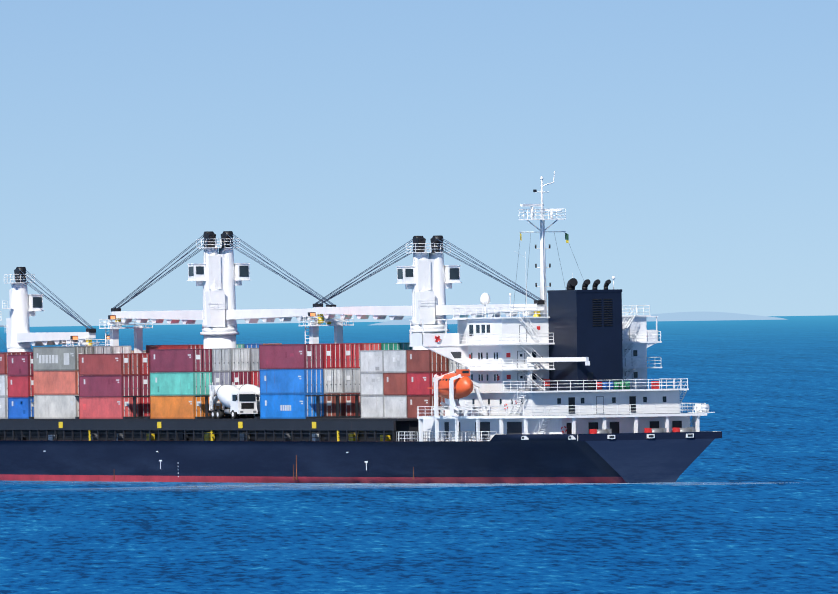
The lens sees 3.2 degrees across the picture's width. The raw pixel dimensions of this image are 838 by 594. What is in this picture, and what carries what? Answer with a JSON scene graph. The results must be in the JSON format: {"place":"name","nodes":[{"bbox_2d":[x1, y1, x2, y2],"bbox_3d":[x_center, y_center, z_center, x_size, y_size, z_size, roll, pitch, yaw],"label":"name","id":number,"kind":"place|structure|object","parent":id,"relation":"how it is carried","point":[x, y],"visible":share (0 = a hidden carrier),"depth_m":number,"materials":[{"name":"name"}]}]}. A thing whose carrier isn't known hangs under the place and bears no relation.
{"place":"outdoors","nodes":[
{"label":"outdoors","id":0,"kind":"place"},
{"bbox_2d":[0,315,837,593],"bbox_3d":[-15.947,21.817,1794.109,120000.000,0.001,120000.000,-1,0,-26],"label":"sea","id":1,"kind":"structure","parent":0,"point":[766,391],"depth_m":1423.15,"materials":[{"name":"liquid"}]},
{"bbox_2d":[0,431,721,483],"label":"hull","id":2,"kind":"object","parent":1,"relation":"on","point":[664,457],"visible":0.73,"depth_m":1739.75,"materials":[{"name":"blue paint"}]},
{"bbox_2d":[2,267,95,351],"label":"crane","id":3,"kind":"object","parent":2,"relation":"on","point":[24,305],"visible":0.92,"depth_m":1854.23,"materials":[{"name":"white paint"}]},
{"bbox_2d":[43,451,413,480],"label":"hull markings","id":4,"kind":"object","parent":2,"relation":"attached to","point":[366,462],"visible":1,"depth_m":1756.68,"materials":[{"name":"white paint"}]},
{"bbox_2d":[0,394,496,440],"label":"deck fittings","id":5,"kind":"object","parent":2,"relation":"on","point":[318,427],"visible":0.52,"depth_m":1778.51,"materials":[{"name":"black paint"}]},
{"bbox_2d":[62,335,109,345],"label":"crane boom rest","id":6,"kind":"object","parent":5,"relation":"on","point":[73,338],"visible":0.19,"depth_m":1836.00,"materials":[{"name":"white paint"}]},
{"bbox_2d":[99,315,152,352],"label":"crane boom rest","id":7,"kind":"object","parent":5,"relation":"on","point":[138,337],"visible":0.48,"depth_m":1826.84,"materials":[{"name":"white paint"}]},
{"bbox_2d":[111,231,335,348],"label":"crane","id":8,"kind":"object","parent":5,"relation":"on","point":[219,276],"visible":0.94,"depth_m":1802.55,"materials":[{"name":"white paint"}]},
{"bbox_2d":[0,342,464,418],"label":"containers","id":9,"kind":"object","parent":5,"relation":"on","point":[175,371],"visible":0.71,"depth_m":1786.35,"materials":[{"name":"metal"}]},
{"bbox_2d":[0,343,465,416],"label":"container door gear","id":10,"kind":"object","parent":9,"relation":"attached to","point":[198,403],"visible":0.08,"depth_m":1785.10,"materials":[{"name":"grey metal"}]},
{"bbox_2d":[207,382,258,418],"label":"mixer truck","id":11,"kind":"object","parent":5,"relation":"on","point":[236,401],"visible":1,"depth_m":1776.58,"materials":[{"name":"white metal"}]},
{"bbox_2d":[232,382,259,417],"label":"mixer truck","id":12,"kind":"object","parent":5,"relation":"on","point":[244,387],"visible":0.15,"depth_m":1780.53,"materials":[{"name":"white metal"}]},
{"bbox_2d":[299,312,353,343],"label":"crane boom rest","id":13,"kind":"object","parent":5,"relation":"on","point":[313,328],"visible":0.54,"depth_m":1776.62,"materials":[{"name":"white paint"}]},
{"bbox_2d":[313,235,544,349],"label":"crane","id":14,"kind":"object","parent":5,"relation":"on","point":[429,278],"visible":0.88,"depth_m":1751.51,"materials":[{"name":"white paint"}]},
{"bbox_2d":[396,305,714,441],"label":"superstructure","id":15,"kind":"object","parent":2,"relation":"on","point":[505,360],"visible":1,"depth_m":1721.06,"materials":[{"name":"white paint"}]},
{"bbox_2d":[418,369,487,415],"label":"lifeboat","id":16,"kind":"object","parent":15,"relation":"on","point":[452,386],"visible":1,"depth_m":1720.45,"materials":[{"name":"orange plastic"}]},
{"bbox_2d":[480,171,583,316],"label":"mast","id":17,"kind":"object","parent":15,"relation":"on","point":[484,298],"visible":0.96,"depth_m":1731.53,"materials":[{"name":"white metal"}]},
{"bbox_2d":[547,276,622,389],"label":"funnel","id":18,"kind":"object","parent":15,"relation":"on","point":[584,322],"visible":1,"depth_m":1718.62,"materials":[{"name":"black metal"}]},
{"bbox_2d":[13,480,771,491],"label":"hull foam","id":19,"kind":"object","parent":1,"relation":"on","point":[421,484],"visible":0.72,"depth_m":1717.85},
{"bbox_2d":[0,0,837,326],"label":"sky","id":20,"kind":"structure","parent":0,"point":[691,146],"materials":[{"name":"blue"}]},
{"bbox_2d":[371,312,786,324],"bbox_3d":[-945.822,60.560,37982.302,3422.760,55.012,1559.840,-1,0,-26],"label":"distant hills","id":21,"kind":"structure","parent":0,"point":[695,316],"depth_m":38028.89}
]}

